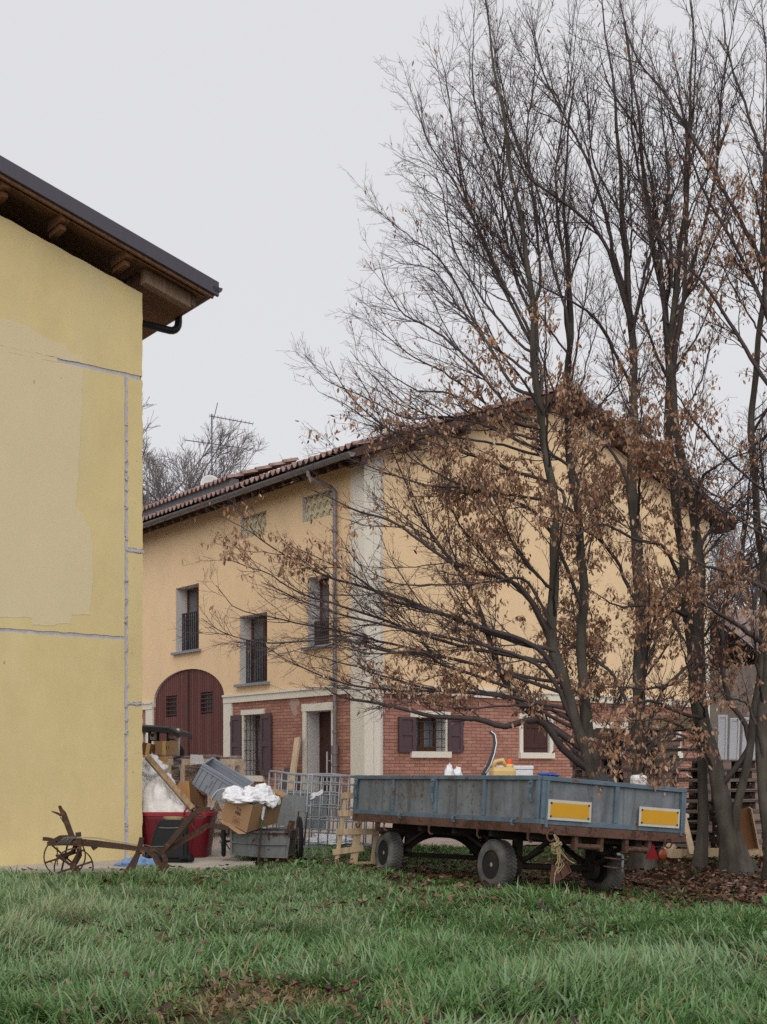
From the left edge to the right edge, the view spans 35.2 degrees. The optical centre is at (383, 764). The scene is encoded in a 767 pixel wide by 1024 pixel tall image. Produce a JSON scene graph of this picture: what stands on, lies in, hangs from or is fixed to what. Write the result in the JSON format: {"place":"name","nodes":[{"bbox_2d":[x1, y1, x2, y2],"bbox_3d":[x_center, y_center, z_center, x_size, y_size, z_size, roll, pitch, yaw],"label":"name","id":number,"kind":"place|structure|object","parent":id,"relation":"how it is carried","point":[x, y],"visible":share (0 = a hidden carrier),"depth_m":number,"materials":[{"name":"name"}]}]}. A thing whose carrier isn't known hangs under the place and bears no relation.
{"place":"outdoors","nodes":[
{"label":"outdoors","id":0,"kind":"place"},
{"bbox_2d":[163,816,183,819],"bbox_3d":[-2.592,0.670,14.925,0.259,0.052,0.112,0,0,0],"label":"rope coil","id":1,"kind":"object","parent":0,"point":[173,818],"visible":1,"depth_m":14.89,"materials":[{"name":"fabric"}]},
{"bbox_2d":[0,0,766,608],"label":"sky","id":2,"kind":"structure","parent":0,"point":[217,133],"materials":[{"name":"white"}]},
{"bbox_2d":[0,816,766,1023],"bbox_3d":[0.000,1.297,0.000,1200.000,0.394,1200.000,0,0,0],"label":"ground","id":3,"kind":"structure","parent":0,"point":[187,1020],"depth_m":7.39,"materials":[{"name":"green plant"}]},
{"bbox_2d":[0,155,222,865],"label":"yellow barn","id":4,"kind":"structure","parent":3,"relation":"on","point":[91,299],"depth_m":14.81,"materials":[{"name":"paint"}]},
{"bbox_2d":[0,848,254,873],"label":"concrete pad","id":5,"kind":"object","parent":3,"relation":"on","point":[214,858],"visible":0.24,"depth_m":14.51,"materials":[{"name":"grey concrete"}]},
{"bbox_2d":[113,856,155,866],"bbox_3d":[-2.928,1.149,14.358,0.530,0.120,0.372,0,0,17],"label":"rag","id":6,"kind":"object","parent":5,"relation":"on","point":[125,862],"visible":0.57,"depth_m":14.26,"materials":[{"name":"blue fabric"}]},
{"bbox_2d":[145,820,193,862],"bbox_3d":[-2.600,0.959,14.841,0.594,0.551,0.388,0,0,0],"label":"wheeled case","id":7,"kind":"object","parent":5,"relation":"on","point":[164,831],"visible":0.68,"depth_m":14.77,"materials":[{"name":"black plastic"}]},
{"bbox_2d":[142,807,217,857],"bbox_3d":[-2.684,0.869,15.838,0.978,0.670,0.743,0,0,0],"label":"tub","id":8,"kind":"object","parent":5,"relation":"on","point":[200,845],"visible":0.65,"depth_m":15.53,"materials":[{"name":"red plastic"}]},
{"bbox_2d":[142,753,175,783],"bbox_3d":[-3.164,0.277,16.296,0.767,0.863,0.581,0,0,0],"label":"crumpled film","id":9,"kind":"object","parent":8,"relation":"on","point":[149,774],"visible":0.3,"depth_m":16.11,"materials":[{"name":"white plastic"}]},
{"bbox_2d":[142,777,194,811],"bbox_3d":[-3.017,0.403,15.843,1.054,0.479,0.674,0,0,0],"label":"woven sack","id":10,"kind":"object","parent":8,"relation":"on","point":[158,794],"visible":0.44,"depth_m":15.56,"materials":[{"name":"white fabric"}]},
{"bbox_2d":[177,781,207,806],"bbox_3d":[-2.580,0.398,16.100,0.414,0.360,0.700,0,0,0],"label":"cardboard box","id":11,"kind":"object","parent":10,"relation":"on","point":[191,791],"visible":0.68,"depth_m":15.88,"materials":[{"name":"brown cardboard"}]},
{"bbox_2d":[192,757,253,804],"bbox_3d":[-2.139,0.259,16.137,0.680,0.343,0.432,32,15,2],"label":"stacking crate","id":12,"kind":"object","parent":11,"relation":"on","point":[213,776],"visible":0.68,"depth_m":15.97,"materials":[{"name":"grey plastic"}]},
{"bbox_2d":[145,754,194,811],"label":"wooden beam","id":13,"kind":"structure","parent":8,"relation":"on","point":[169,782],"depth_m":15.55,"materials":[{"name":"beige wood"}]},
{"bbox_2d":[42,805,228,874],"bbox_3d":[-2.747,0.894,13.293,2.041,0.884,0.563,0,0,0],"label":"plough","id":14,"kind":"object","parent":3,"relation":"on","point":[79,843],"visible":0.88,"depth_m":13.22,"materials":[{"name":"metal"}]},
{"bbox_2d":[142,396,227,505],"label":"bare tree","id":15,"kind":"object","parent":3,"relation":"on","point":[146,500],"visible":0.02,"depth_m":43.38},
{"bbox_2d":[143,416,242,502],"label":"bare tree","id":16,"kind":"object","parent":3,"relation":"on","point":[194,456],"visible":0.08,"depth_m":55.07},
{"bbox_2d":[142,421,257,504],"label":"bare tree","id":17,"kind":"object","parent":3,"relation":"on","point":[197,473],"visible":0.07,"depth_m":48.80,"materials":[{"name":"brown plant"}]},
{"bbox_2d":[151,448,253,501],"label":"bare tree","id":18,"kind":"object","parent":3,"relation":"on","point":[178,470],"visible":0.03,"depth_m":52.90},
{"bbox_2d":[142,430,268,500],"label":"bare tree","id":19,"kind":"object","parent":3,"relation":"on","point":[230,456],"depth_m":58.81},
{"bbox_2d":[207,806,307,862],"bbox_3d":[-1.565,0.868,15.126,1.269,0.698,0.777,0,0,0],"label":"hand cart","id":20,"kind":"object","parent":3,"relation":"on","point":[271,842],"visible":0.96,"depth_m":14.95,"materials":[{"name":"grey metal"}]},
{"bbox_2d":[220,785,286,833],"bbox_3d":[-1.620,0.553,15.053,0.518,0.595,0.716,0,0,33],"label":"cardboard box","id":21,"kind":"object","parent":20,"relation":"on","point":[246,817],"visible":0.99,"depth_m":14.82,"materials":[{"name":"brown cardboard"}]},
{"bbox_2d":[222,783,280,807],"bbox_3d":[-1.596,0.387,14.843,0.756,0.314,0.464,0,0,-21],"label":"bubble sheet","id":22,"kind":"object","parent":21,"relation":"in","point":[262,793],"visible":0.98,"depth_m":14.81,"materials":[{"name":"white plastic"}]},
{"bbox_2d":[266,770,373,851],"bbox_3d":[-0.898,0.689,17.267,1.230,1.130,1.040,3,0,-40],"label":"tank cage","id":23,"kind":"object","parent":3,"relation":"on","point":[294,801],"visible":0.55,"depth_m":16.91,"materials":[{"name":"metal"}]},
{"bbox_2d":[309,789,322,800],"bbox_3d":[-0.920,0.419,16.476,0.193,0.166,0.072,0,0,0],"label":"tied strip","id":24,"kind":"object","parent":23,"relation":"attached to","point":[312,796],"visible":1,"depth_m":16.46,"materials":[{"name":"white plastic"}]},
{"bbox_2d":[306,833,352,844],"bbox_3d":[-0.935,1.051,17.150,1.404,0.113,0.962,3,0,-40],"label":"tarpaulin","id":25,"kind":"object","parent":23,"relation":"in","point":[331,838],"visible":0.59,"depth_m":17.07,"materials":[{"name":"white plastic"}]},
{"bbox_2d":[332,792,380,864],"bbox_3d":[-0.321,0.814,15.342,0.657,0.917,0.116,0,0,0],"label":"wooden pallet","id":26,"kind":"object","parent":3,"relation":"on","point":[355,849],"visible":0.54,"depth_m":15.29,"materials":[{"name":"brown wood"}]},
{"bbox_2d":[0,844,766,1023],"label":"fallen leaves","id":27,"kind":"object","parent":3,"relation":"on","point":[728,884],"visible":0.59,"depth_m":12.17,"materials":[{"name":"brown plant"}]},
{"bbox_2d":[665,848,718,857],"bbox_3d":[4.123,1.197,16.250,0.828,0.133,0.030,0,0,-7],"label":"plank","id":28,"kind":"object","parent":27,"relation":"on","point":[681,853],"visible":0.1,"depth_m":16.22,"materials":[{"name":"brown wood"}]},
{"bbox_2d":[5,858,766,996],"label":"weeds","id":29,"kind":"object","parent":3,"relation":"on","point":[301,863],"visible":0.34,"depth_m":10.37,"materials":[{"name":"green plant"}]},
{"bbox_2d":[169,0,679,864],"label":"hornbeam tree","id":30,"kind":"object","parent":3,"relation":"on","point":[499,530],"visible":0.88,"depth_m":15.55,"materials":[{"name":"brown plant"}]},
{"bbox_2d":[141,382,737,817],"bbox_3d":[-0.486,-3.548,32.925,12.167,9.976,15.305,0,0,-38],"label":"farmhouse","id":31,"kind":"object","parent":3,"relation":"on","point":[217,702],"visible":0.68,"depth_m":26.67,"materials":[{"name":"paint"}]},
{"bbox_2d":[170,581,200,654],"bbox_3d":[-4.726,-3.583,29.890,0.470,1.714,1.412,0,0,-38],"label":"window","id":32,"kind":"structure","parent":31,"relation":"in","point":[192,644],"depth_m":30.16,"materials":[{"name":"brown wood"}]},
{"bbox_2d":[200,475,217,484],"bbox_3d":[-4.601,-7.276,32.130,0.530,0.827,0.161,0,0,-13],"label":"satellite dish","id":33,"kind":"object","parent":31,"relation":"attached to","point":[207,478],"visible":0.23,"depth_m":32.16,"materials":[{"name":"metal"}]},
{"bbox_2d":[184,403,253,474],"bbox_3d":[-4.566,-8.533,33.457,2.081,2.821,0.840,0,0,-24],"label":"tv antenna","id":34,"kind":"object","parent":31,"relation":"attached to","point":[212,416],"visible":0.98,"depth_m":33.27,"materials":[{"name":"metal"}]},
{"bbox_2d":[234,610,269,687],"bbox_3d":[-2.836,-2.600,27.425,0.470,1.668,1.428,0,0,-38],"label":"window","id":35,"kind":"structure","parent":31,"relation":"in","point":[260,678],"depth_m":27.64,"materials":[{"name":"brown wood"}]},
{"bbox_2d":[241,709,264,781],"bbox_3d":[-2.827,-0.421,27.453,0.430,1.623,0.987,0,0,-38],"label":"window","id":36,"kind":"structure","parent":31,"relation":"in","point":[254,711],"depth_m":27.61,"materials":[{"name":"beige stone"}]},
{"bbox_2d":[299,737,301,757],"bbox_3d":[-1.767,-0.356,25.634,0.077,0.449,0.053,0,0,0],"label":"meter box","id":37,"kind":"object","parent":31,"relation":"attached to","point":[300,748],"visible":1,"depth_m":25.61,"materials":[{"name":"grey metal"}]},
{"bbox_2d":[301,571,332,650],"bbox_3d":[-1.253,-3.195,25.365,0.470,1.576,1.039,0,0,-38],"label":"window","id":38,"kind":"structure","parent":31,"relation":"in","point":[326,580],"depth_m":25.60,"materials":[{"name":"grey stone"}]},
{"bbox_2d":[301,702,332,815],"bbox_3d":[-1.209,-0.019,25.376,0.410,2.517,1.233,0,0,-38],"label":"door","id":39,"kind":"structure","parent":31,"relation":"in","point":[325,718],"depth_m":25.64,"materials":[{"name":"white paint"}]},
{"bbox_2d":[410,710,451,757],"bbox_3d":[0.874,-0.616,25.153,1.069,0.967,0.430,0,0,-38],"label":"window","id":40,"kind":"structure","parent":31,"relation":"in","point":[426,730],"depth_m":25.23,"materials":[{"name":"beige stone"}]},
{"bbox_2d":[593,721,628,764],"bbox_3d":[5.257,0.221,28.418,1.297,2.417,0.210,0,0,-38],"label":"window","id":41,"kind":"structure","parent":31,"relation":"in","point":[625,723],"depth_m":28.30,"materials":[{"name":"white"}]},
{"bbox_2d":[352,775,686,892],"bbox_3d":[1.371,0.793,13.903,2.032,1.193,3.866,5,-3,-30],"label":"farm trailer","id":42,"kind":"object","parent":3,"relation":"on","point":[467,811],"visible":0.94,"depth_m":12.64,"materials":[{"name":"metal"}]},
{"bbox_2d":[538,772,558,776],"bbox_3d":[1.625,0.102,11.923,0.251,0.048,0.098,0,0,-36],"label":"plastic scrap","id":43,"kind":"object","parent":42,"relation":"on","point":[548,774],"visible":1,"depth_m":11.89,"materials":[{"name":"blue plastic"}]},
{"bbox_2d":[551,834,574,887],"bbox_3d":[1.770,0.955,11.915,0.275,0.540,0.069,0,0,-30],"label":"twine","id":44,"kind":"object","parent":42,"relation":"hanging from","point":[557,844],"visible":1,"depth_m":11.87,"materials":[{"name":"fabric"}]},
{"bbox_3d":[1.425,0.578,13.854,1.550,0.179,3.100,5,-3,-30],"label":"board pile","id":45,"kind":"object","parent":42,"relation":"in","visible":0},
{"bbox_2d":[444,763,462,774],"bbox_3d":[0.802,0.231,14.302,0.281,0.502,0.201,0,0,-25],"label":"carrier bag","id":46,"kind":"object","parent":45,"relation":"on","point":[448,770],"visible":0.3,"depth_m":14.25,"materials":[{"name":"white plastic"}]},
{"bbox_2d":[481,730,496,774],"bbox_3d":[1.172,0.034,13.767,0.122,0.853,0.431,0,0,32],"label":"trim strip","id":47,"kind":"object","parent":45,"relation":"on","point":[490,760],"depth_m":13.82,"materials":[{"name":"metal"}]},
{"bbox_2d":[489,758,515,774],"bbox_3d":[1.321,0.196,13.448,0.280,0.533,0.200,0,0,-12],"label":"jerrycan","id":48,"kind":"object","parent":45,"relation":"on","point":[508,768],"visible":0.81,"depth_m":13.38,"materials":[{"name":"yellow plastic"}]},
{"bbox_2d":[485,766,533,774],"bbox_3d":[1.478,0.264,14.232,0.510,0.491,0.290,0,0,-30],"label":"foam box","id":49,"kind":"object","parent":45,"relation":"on","point":[524,770],"visible":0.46,"depth_m":14.16,"materials":[{"name":"white plastic"}]},
{"bbox_2d":[593,771,617,781],"bbox_3d":[2.324,0.278,12.675,0.237,0.405,0.274,0,0,23],"label":"dark sheet","id":50,"kind":"object","parent":45,"relation":"on","point":[602,776],"visible":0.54,"depth_m":12.64,"materials":[{"name":"metal"}]},
{"bbox_2d":[630,774,646,784],"bbox_3d":[2.769,0.322,13.130,0.170,0.437,0.120,0,0,-20],"label":"plastic jug","id":51,"kind":"object","parent":45,"relation":"on","point":[635,777],"visible":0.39,"depth_m":13.08,"materials":[{"name":"white plastic"}]},
{"bbox_2d":[470,0,766,874],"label":"hornbeam tree","id":52,"kind":"object","parent":3,"relation":"on","point":[646,634],"visible":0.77,"depth_m":15.63,"materials":[{"name":"brown plant"}]},
{"bbox_2d":[530,0,766,871],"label":"hornbeam tree","id":53,"kind":"object","parent":3,"relation":"on","point":[700,859],"visible":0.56,"depth_m":15.68,"materials":[{"name":"brown plant"}]},
{"bbox_2d":[556,0,766,882],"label":"hornbeam tree","id":54,"kind":"object","parent":3,"relation":"on","point":[667,453],"visible":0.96,"depth_m":14.45,"materials":[{"name":"brown plant"}]},
{"bbox_2d":[571,0,766,877],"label":"hornbeam tree","id":55,"kind":"object","parent":3,"relation":"on","point":[734,856],"visible":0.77,"depth_m":15.24,"materials":[{"name":"brown plant"}]},
{"bbox_2d":[664,843,676,848],"bbox_3d":[3.881,1.151,16.400,0.135,0.161,0.150,0,0,-37],"label":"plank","id":56,"kind":"object","parent":3,"relation":"on","point":[672,847],"visible":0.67,"depth_m":16.38,"materials":[{"name":"beige wood"}]},
{"bbox_2d":[684,816,693,854],"bbox_3d":[4.085,0.866,16.325,0.086,0.697,0.480,0,0,-7],"label":"plank","id":57,"kind":"object","parent":3,"relation":"on","point":[689,843],"visible":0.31,"depth_m":16.21,"materials":[{"name":"beige wood"}]},
{"bbox_2d":[710,609,758,783],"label":"outbuilding","id":58,"kind":"structure","parent":3,"relation":"on","point":[752,675],"depth_m":38.67,"materials":[{"name":"grey concrete"}]},
{"bbox_2d":[710,517,766,609],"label":"bare tree","id":59,"kind":"object","parent":3,"relation":"on","point":[736,597],"visible":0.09,"depth_m":47.26,"materials":[{"name":"brown plant"}]},
{"bbox_2d":[740,807,762,856],"bbox_3d":[4.934,0.948,16.419,0.438,0.739,0.231,0,0,0],"label":"plywood tray","id":60,"kind":"object","parent":3,"relation":"on","point":[748,829],"visible":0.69,"depth_m":16.43,"materials":[{"name":"brown wood"}]},
{"bbox_2d":[143,813,716,848],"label":"gravel courtyard","id":61,"kind":"structure","parent":0,"point":[429,841],"depth_m":19.07,"materials":[{"name":"grey gravel"}]},
{"bbox_2d":[142,725,191,769],"bbox_3d":[-4.229,0.223,21.140,1.550,1.804,1.500,0,0,0],"label":"utility vehicle","id":62,"kind":"object","parent":61,"relation":"on","point":[169,731],"visible":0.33,"depth_m":20.69,"materials":[{"name":"metal"}]},
{"bbox_2d":[159,754,243,836],"bbox_3d":[-3.129,0.511,19.893,1.695,1.336,1.008,0,0,4],"label":"wrapped pallet","id":63,"kind":"object","parent":61,"relation":"on","point":[189,767],"visible":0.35,"depth_m":19.49,"materials":[{"name":"brown wood"}]},
{"bbox_2d":[142,742,154,754],"bbox_3d":[-3.888,-0.244,19.897,0.241,0.194,0.402,10,-2,-14],"label":"cardboard box","id":64,"kind":"object","parent":63,"relation":"on","point":[148,748],"visible":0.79,"depth_m":19.70,"materials":[{"name":"brown cardboard"}]},
{"bbox_2d":[155,741,177,754],"bbox_3d":[-3.550,-0.261,19.819,0.291,0.225,0.402,0,0,3],"label":"cardboard box","id":65,"kind":"object","parent":63,"relation":"on","point":[166,747],"visible":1,"depth_m":19.62,"materials":[{"name":"brown cardboard"}]},
{"bbox_2d":[279,768,297,789],"bbox_3d":[-2.110,0.592,25.906,0.305,1.026,0.520,0,0,-38],"label":"loose shutter","id":66,"kind":"object","parent":61,"relation":"on","point":[284,784],"visible":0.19,"depth_m":26.02,"materials":[{"name":"paint"}]},
{"bbox_2d":[288,737,300,789],"bbox_3d":[-1.919,0.268,25.505,0.191,1.689,0.524,0,0,29],"label":"plank","id":67,"kind":"object","parent":61,"relation":"on","point":[295,755],"visible":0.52,"depth_m":25.54,"materials":[{"name":"beige wood"}]},
{"bbox_2d":[654,841,710,849],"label":"wooden pallet","id":68,"kind":"object","parent":61,"relation":"on","point":[709,844],"visible":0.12,"depth_m":16.93,"materials":[{"name":"brown wood"}]},
{"bbox_2d":[663,832,708,842],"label":"wooden pallet","id":69,"kind":"object","parent":68,"relation":"on","point":[693,839],"visible":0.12,"depth_m":16.83,"materials":[{"name":"brown wood"}]},
{"bbox_2d":[688,821,711,832],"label":"wooden pallet","id":70,"kind":"object","parent":69,"relation":"on","point":[695,829],"visible":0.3,"depth_m":16.81,"materials":[{"name":"brown wood"}]},
{"bbox_2d":[686,812,697,821],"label":"wooden pallet","id":71,"kind":"object","parent":70,"relation":"on","point":[692,819],"visible":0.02,"depth_m":16.80,"materials":[{"name":"brown wood"}]},
{"bbox_2d":[686,801,697,811],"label":"wooden pallet","id":72,"kind":"object","parent":71,"relation":"on","point":[691,809],"visible":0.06,"depth_m":16.81,"materials":[{"name":"brown wood"}]},
{"bbox_2d":[686,791,710,800],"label":"wooden pallet","id":73,"kind":"object","parent":72,"relation":"on","point":[696,799],"visible":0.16,"depth_m":16.83,"materials":[{"name":"brown wood"}]},
{"bbox_2d":[623,780,710,790],"bbox_3d":[4.050,0.300,17.284,1.200,0.144,0.800,0,0,13],"label":"wooden pallet","id":74,"kind":"object","parent":73,"relation":"on","point":[664,785],"visible":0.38,"depth_m":16.85,"materials":[{"name":"brown wood"}]},
{"bbox_2d":[624,770,709,779],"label":"wooden pallet","id":75,"kind":"object","parent":74,"relation":"on","point":[627,772],"visible":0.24,"depth_m":16.96,"materials":[{"name":"brown wood"}]},
{"bbox_2d":[622,760,696,769],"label":"wooden pallet","id":76,"kind":"object","parent":75,"relation":"on","point":[627,767],"visible":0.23,"depth_m":16.92,"materials":[{"name":"brown wood"}]},
{"bbox_2d":[621,749,696,759],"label":"wooden pallet","id":77,"kind":"object","parent":76,"relation":"on","point":[667,753],"visible":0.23,"depth_m":16.91,"materials":[{"name":"brown wood"}]},
{"bbox_2d":[624,739,695,748],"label":"wooden pallet","id":78,"kind":"object","parent":77,"relation":"on","point":[670,743],"visible":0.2,"depth_m":16.89,"materials":[{"name":"brown wood"}]},
{"bbox_2d":[625,728,712,738],"bbox_3d":[4.065,-0.423,17.282,1.200,0.144,0.800,0,0,12],"label":"wooden pallet","id":79,"kind":"object","parent":78,"relation":"on","point":[671,736],"visible":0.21,"depth_m":16.90,"materials":[{"name":"brown wood"}]},
{"bbox_2d":[628,715,692,728],"bbox_3d":[4.017,-0.595,17.250,1.020,0.200,0.740,0,0,10],"label":"slatted crate","id":80,"kind":"object","parent":79,"relation":"on","point":[688,725],"visible":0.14,"depth_m":16.89,"materials":[{"name":"brown wood"}]},
{"bbox_2d":[694,840,763,850],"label":"wooden pallet","id":81,"kind":"object","parent":61,"relation":"on","point":[713,843],"visible":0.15,"depth_m":17.11,"materials":[{"name":"brown wood"}]},
{"bbox_2d":[691,830,762,841],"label":"wooden pallet","id":82,"kind":"object","parent":81,"relation":"on","point":[716,838],"visible":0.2,"depth_m":17.16,"materials":[{"name":"brown wood"}]},
{"bbox_2d":[692,820,761,830],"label":"wooden pallet","id":83,"kind":"object","parent":82,"relation":"on","point":[757,824],"visible":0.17,"depth_m":17.15,"materials":[{"name":"brown wood"}]},
{"bbox_2d":[690,810,760,820],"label":"wooden pallet","id":84,"kind":"object","parent":83,"relation":"on","point":[756,814],"visible":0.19,"depth_m":17.17,"materials":[{"name":"brown wood"}]},
{"bbox_2d":[692,800,758,810],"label":"wooden pallet","id":85,"kind":"object","parent":84,"relation":"on","point":[755,805],"visible":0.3,"depth_m":17.29,"materials":[{"name":"brown wood"}]},
{"bbox_2d":[693,790,757,800],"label":"wooden pallet","id":86,"kind":"object","parent":85,"relation":"on","point":[754,795],"visible":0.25,"depth_m":17.18,"materials":[{"name":"brown wood"}]},
{"bbox_2d":[692,780,757,789],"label":"wooden pallet","id":87,"kind":"object","parent":86,"relation":"on","point":[731,784],"visible":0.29,"depth_m":17.13,"materials":[{"name":"wood"}]},
{"bbox_2d":[690,770,756,779],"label":"wooden pallet","id":88,"kind":"object","parent":87,"relation":"on","point":[752,774],"visible":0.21,"depth_m":17.09,"materials":[{"name":"brown wood"}]},
{"bbox_2d":[692,760,755,769],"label":"wooden pallet","id":89,"kind":"object","parent":88,"relation":"on","point":[728,764],"visible":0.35,"depth_m":17.07,"materials":[{"name":"wood"}]},
{"bbox_2d":[717,715,727,759],"bbox_3d":[4.892,-0.386,17.471,0.139,0.647,0.052,0,4,0],"label":"white board","id":90,"kind":"object","parent":89,"relation":"on","point":[722,724],"visible":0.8,"depth_m":17.45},
{"bbox_2d":[728,718,739,759],"bbox_3d":[5.076,-0.363,17.507,0.145,0.605,0.052,0,7,0],"label":"white board","id":91,"kind":"object","parent":89,"relation":"on","point":[734,738],"visible":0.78,"depth_m":17.49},
{"bbox_2d":[740,717,755,759],"bbox_3d":[5.314,-0.367,17.540,0.235,0.618,0.052,0,10,0],"label":"white board","id":92,"kind":"object","parent":89,"relation":"on","point":[743,742],"visible":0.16,"depth_m":17.53,"materials":[{"name":"white wood"}]},
{"bbox_2d":[571,777,660,785],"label":"wooden pallet","id":93,"kind":"object","parent":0,"point":[620,780],"visible":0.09,"depth_m":18.53,"materials":[{"name":"brown wood"}]},
{"bbox_2d":[572,767,659,776],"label":"wooden pallet","id":94,"kind":"object","parent":93,"relation":"on","point":[576,771],"visible":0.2,"depth_m":18.75,"materials":[{"name":"brown wood"}]},
{"bbox_2d":[570,758,659,767],"bbox_3d":[3.600,-0.020,18.694,1.200,0.144,0.800,0,0,-14],"label":"wooden pallet","id":95,"kind":"object","parent":94,"relation":"on","point":[603,762],"visible":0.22,"depth_m":18.64,"materials":[{"name":"brown wood"}]},
{"bbox_2d":[570,748,659,757],"bbox_3d":[3.599,-0.164,18.717,1.200,0.144,0.800,0,0,-12],"label":"wooden pallet","id":96,"kind":"object","parent":95,"relation":"on","point":[579,753],"visible":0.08,"depth_m":18.59,"materials":[{"name":"brown wood"}]},
{"bbox_2d":[572,739,660,748],"bbox_3d":[3.629,-0.309,18.687,1.200,0.144,0.800,0,0,-13],"label":"wooden pallet","id":97,"kind":"object","parent":96,"relation":"on","point":[655,746],"visible":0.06,"depth_m":18.45,"materials":[{"name":"brown wood"}]},
{"bbox_2d":[572,729,662,738],"bbox_3d":[3.628,-0.453,18.681,1.200,0.144,0.800,0,0,-14],"label":"wooden pallet","id":98,"kind":"object","parent":97,"relation":"on","point":[596,732],"visible":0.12,"depth_m":18.22,"materials":[{"name":"brown wood"}]},
{"bbox_2d":[670,756,678,764],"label":"wooden pallet","id":99,"kind":"object","parent":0,"point":[677,762],"visible":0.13,"depth_m":19.47,"materials":[{"name":"brown wood"}]},
{"bbox_2d":[601,747,677,755],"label":"wooden pallet","id":100,"kind":"object","parent":99,"relation":"on","point":[673,752],"visible":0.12,"depth_m":19.43,"materials":[{"name":"brown wood"}]},
{"bbox_2d":[601,742,680,746],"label":"wooden pallet","id":101,"kind":"object","parent":100,"relation":"on","point":[677,744],"visible":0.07,"depth_m":19.44,"materials":[{"name":"brown wood"}]}
]}

